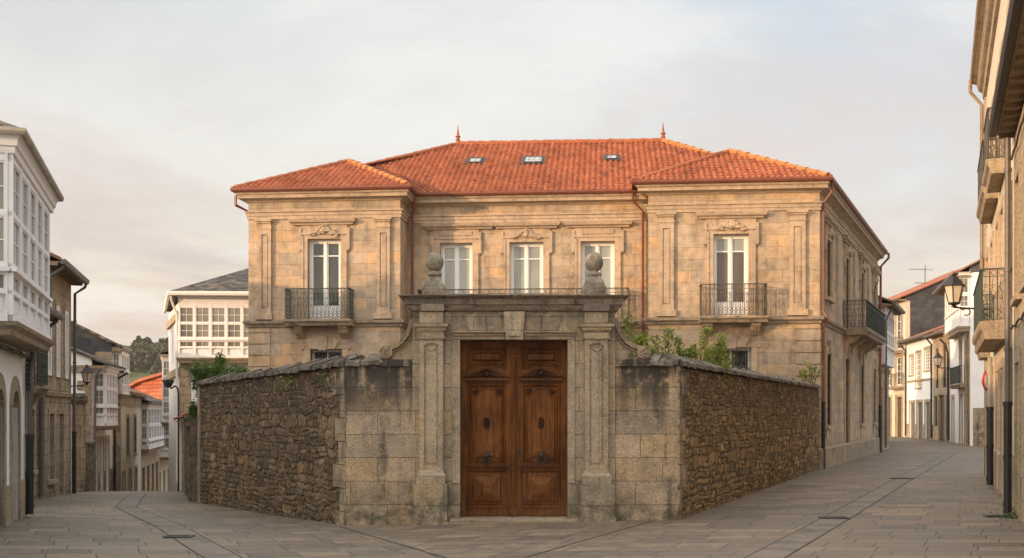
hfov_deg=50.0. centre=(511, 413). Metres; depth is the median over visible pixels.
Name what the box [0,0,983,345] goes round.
sky
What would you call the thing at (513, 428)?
double door
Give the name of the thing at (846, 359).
door
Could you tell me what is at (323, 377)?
weed tuft
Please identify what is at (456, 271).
window
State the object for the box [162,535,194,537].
drain grate
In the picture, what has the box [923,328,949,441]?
stone house
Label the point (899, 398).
door
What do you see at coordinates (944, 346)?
window
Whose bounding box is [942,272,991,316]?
wall lantern
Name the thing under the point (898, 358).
window
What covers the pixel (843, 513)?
gutter joint
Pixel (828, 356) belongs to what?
window
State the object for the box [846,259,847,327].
window
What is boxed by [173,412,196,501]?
rubble wall
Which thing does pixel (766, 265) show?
stone mansion
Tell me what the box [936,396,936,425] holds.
window
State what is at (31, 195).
gallery house
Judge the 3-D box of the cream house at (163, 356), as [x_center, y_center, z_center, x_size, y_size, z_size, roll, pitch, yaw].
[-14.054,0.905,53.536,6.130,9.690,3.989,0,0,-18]
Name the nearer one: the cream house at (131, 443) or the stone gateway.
the stone gateway
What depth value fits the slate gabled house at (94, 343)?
44.87 m
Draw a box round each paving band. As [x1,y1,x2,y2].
[116,491,239,557]
[746,453,955,557]
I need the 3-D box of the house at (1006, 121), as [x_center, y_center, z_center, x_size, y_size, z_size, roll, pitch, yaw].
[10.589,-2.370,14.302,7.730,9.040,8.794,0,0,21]
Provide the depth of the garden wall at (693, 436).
19.56 m
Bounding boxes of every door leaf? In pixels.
[461,341,511,515]
[516,341,566,515]
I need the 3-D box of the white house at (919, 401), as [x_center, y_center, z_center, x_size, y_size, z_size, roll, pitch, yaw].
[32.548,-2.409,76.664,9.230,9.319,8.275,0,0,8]
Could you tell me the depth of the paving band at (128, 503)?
17.51 m
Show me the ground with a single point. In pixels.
(940, 510)
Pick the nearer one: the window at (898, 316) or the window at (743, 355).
the window at (743, 355)
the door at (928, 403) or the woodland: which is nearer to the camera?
the door at (928, 403)
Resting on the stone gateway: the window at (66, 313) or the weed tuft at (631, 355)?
the weed tuft at (631, 355)
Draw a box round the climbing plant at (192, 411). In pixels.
[186,399,196,430]
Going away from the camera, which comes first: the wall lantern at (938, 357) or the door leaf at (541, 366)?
the door leaf at (541, 366)
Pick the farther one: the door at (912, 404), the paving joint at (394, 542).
the door at (912, 404)
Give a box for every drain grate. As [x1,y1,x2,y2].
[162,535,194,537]
[818,516,850,518]
[983,515,1007,516]
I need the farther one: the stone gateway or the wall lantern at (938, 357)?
the wall lantern at (938, 357)
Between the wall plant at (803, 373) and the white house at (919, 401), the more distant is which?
the white house at (919, 401)
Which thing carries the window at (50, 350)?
in the stone house at (65, 275)
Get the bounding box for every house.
[0,120,63,525]
[25,307,64,499]
[38,252,89,498]
[71,321,132,490]
[71,346,127,490]
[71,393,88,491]
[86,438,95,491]
[121,389,146,490]
[129,372,161,399]
[129,387,164,490]
[158,349,168,427]
[160,428,168,490]
[163,268,248,490]
[878,295,905,450]
[887,268,961,436]
[897,324,944,439]
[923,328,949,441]
[932,259,983,445]
[968,0,1013,500]
[988,0,1023,523]
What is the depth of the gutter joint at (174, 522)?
17.52 m
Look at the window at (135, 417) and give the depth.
53.85 m
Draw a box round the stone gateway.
[377,252,651,525]
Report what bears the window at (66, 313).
in the stone house at (65, 275)
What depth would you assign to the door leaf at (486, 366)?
18.27 m
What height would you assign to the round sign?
0.535 m
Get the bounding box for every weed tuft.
[270,370,295,390]
[316,371,327,384]
[626,351,637,360]
[990,507,1017,518]
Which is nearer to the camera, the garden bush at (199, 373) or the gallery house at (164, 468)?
the garden bush at (199, 373)
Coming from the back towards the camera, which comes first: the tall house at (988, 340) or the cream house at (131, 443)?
the cream house at (131, 443)
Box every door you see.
[461,341,566,515]
[846,359,847,442]
[889,397,889,435]
[898,397,900,436]
[911,403,913,437]
[919,402,921,437]
[927,402,929,438]
[941,395,943,440]
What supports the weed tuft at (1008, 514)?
on the ground
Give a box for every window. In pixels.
[48,303,51,375]
[57,306,59,376]
[65,310,68,378]
[127,417,128,455]
[135,417,135,452]
[309,240,340,318]
[311,349,341,360]
[441,244,471,294]
[510,243,542,292]
[581,242,614,294]
[712,347,750,369]
[713,235,747,315]
[827,354,829,425]
[828,242,829,295]
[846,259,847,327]
[861,365,862,422]
[874,370,874,422]
[897,315,900,348]
[897,357,900,384]
[910,357,912,374]
[917,353,920,386]
[925,349,929,369]
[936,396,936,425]
[944,346,945,387]
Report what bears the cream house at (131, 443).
on the ground
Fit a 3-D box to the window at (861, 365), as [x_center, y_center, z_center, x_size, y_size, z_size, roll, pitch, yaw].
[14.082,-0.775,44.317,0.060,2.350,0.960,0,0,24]
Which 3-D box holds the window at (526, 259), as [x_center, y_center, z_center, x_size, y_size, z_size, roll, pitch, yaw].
[0.500,-4.380,36.757,1.128,2.660,0.085,0,0,5]
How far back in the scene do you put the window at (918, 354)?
77.46 m
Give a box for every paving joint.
[339,526,445,557]
[524,520,654,557]
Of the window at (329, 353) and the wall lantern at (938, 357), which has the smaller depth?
the window at (329, 353)
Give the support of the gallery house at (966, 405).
on the ground
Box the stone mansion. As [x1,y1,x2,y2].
[230,124,889,469]
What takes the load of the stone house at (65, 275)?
on the ground
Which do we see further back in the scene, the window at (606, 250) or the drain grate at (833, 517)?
the window at (606, 250)
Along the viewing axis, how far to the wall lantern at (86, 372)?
33.12 m
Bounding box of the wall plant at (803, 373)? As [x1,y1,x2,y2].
[797,361,824,383]
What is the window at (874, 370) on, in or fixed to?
in the stone mansion
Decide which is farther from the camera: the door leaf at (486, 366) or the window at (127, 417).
the window at (127, 417)
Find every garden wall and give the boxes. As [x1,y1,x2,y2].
[196,353,411,524]
[615,352,820,519]
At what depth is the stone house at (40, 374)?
27.39 m
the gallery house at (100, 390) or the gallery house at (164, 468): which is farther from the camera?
the gallery house at (164, 468)
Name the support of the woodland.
on the hill
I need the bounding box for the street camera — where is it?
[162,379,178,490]
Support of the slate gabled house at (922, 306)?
on the ground
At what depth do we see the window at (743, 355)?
34.86 m
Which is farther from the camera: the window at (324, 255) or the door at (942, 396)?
the door at (942, 396)
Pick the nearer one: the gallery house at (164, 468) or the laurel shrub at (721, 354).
the laurel shrub at (721, 354)
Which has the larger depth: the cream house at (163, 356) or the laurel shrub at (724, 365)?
the cream house at (163, 356)
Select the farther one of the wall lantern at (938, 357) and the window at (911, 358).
the window at (911, 358)
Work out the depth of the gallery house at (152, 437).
59.82 m
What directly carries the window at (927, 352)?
in the white house at (919, 401)
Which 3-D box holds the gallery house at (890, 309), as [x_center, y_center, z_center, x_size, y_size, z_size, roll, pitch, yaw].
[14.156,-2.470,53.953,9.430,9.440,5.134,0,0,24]
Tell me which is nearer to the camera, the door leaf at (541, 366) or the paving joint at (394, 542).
the paving joint at (394, 542)
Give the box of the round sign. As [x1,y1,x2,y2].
[981,371,987,390]
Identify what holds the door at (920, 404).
in the white house at (919, 401)
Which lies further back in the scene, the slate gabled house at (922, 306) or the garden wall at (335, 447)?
the slate gabled house at (922, 306)
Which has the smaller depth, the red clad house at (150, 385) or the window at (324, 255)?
the window at (324, 255)
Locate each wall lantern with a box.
[71,364,93,389]
[933,352,948,370]
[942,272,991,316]
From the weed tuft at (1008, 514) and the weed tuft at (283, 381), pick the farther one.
the weed tuft at (283, 381)
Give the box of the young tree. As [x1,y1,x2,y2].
[618,309,659,356]
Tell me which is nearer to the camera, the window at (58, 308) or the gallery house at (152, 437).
the window at (58, 308)
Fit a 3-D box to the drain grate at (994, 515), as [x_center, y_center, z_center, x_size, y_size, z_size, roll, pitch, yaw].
[8.200,1.736,18.600,0.360,0.016,0.200,0,0,0]
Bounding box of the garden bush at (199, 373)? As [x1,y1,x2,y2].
[181,347,253,403]
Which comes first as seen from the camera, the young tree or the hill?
the young tree
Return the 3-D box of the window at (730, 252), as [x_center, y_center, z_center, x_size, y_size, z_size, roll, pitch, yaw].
[6.936,-4.360,34.860,1.114,2.620,0.085,0,0,5]
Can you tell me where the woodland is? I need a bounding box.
[120,335,168,374]
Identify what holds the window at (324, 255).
in the stone mansion
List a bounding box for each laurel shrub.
[632,322,731,367]
[672,348,731,382]
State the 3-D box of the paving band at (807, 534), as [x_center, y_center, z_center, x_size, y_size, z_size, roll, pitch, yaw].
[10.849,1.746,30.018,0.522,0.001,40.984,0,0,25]
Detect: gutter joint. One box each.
[115,491,241,557]
[744,453,956,557]
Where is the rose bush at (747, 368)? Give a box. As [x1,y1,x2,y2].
[691,346,751,369]
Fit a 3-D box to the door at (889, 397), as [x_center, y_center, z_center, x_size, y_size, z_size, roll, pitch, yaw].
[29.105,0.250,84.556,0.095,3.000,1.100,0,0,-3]
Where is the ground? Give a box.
[0,436,1023,557]
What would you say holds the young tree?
on the ground
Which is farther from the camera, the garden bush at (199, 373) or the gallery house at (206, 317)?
the gallery house at (206, 317)
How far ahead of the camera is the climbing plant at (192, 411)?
27.11 m
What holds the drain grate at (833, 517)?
on the paving band at (807, 534)
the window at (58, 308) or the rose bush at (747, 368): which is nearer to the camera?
the rose bush at (747, 368)
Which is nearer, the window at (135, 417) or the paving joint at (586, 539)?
the paving joint at (586, 539)
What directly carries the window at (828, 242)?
in the stone mansion
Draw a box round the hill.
[129,367,152,383]

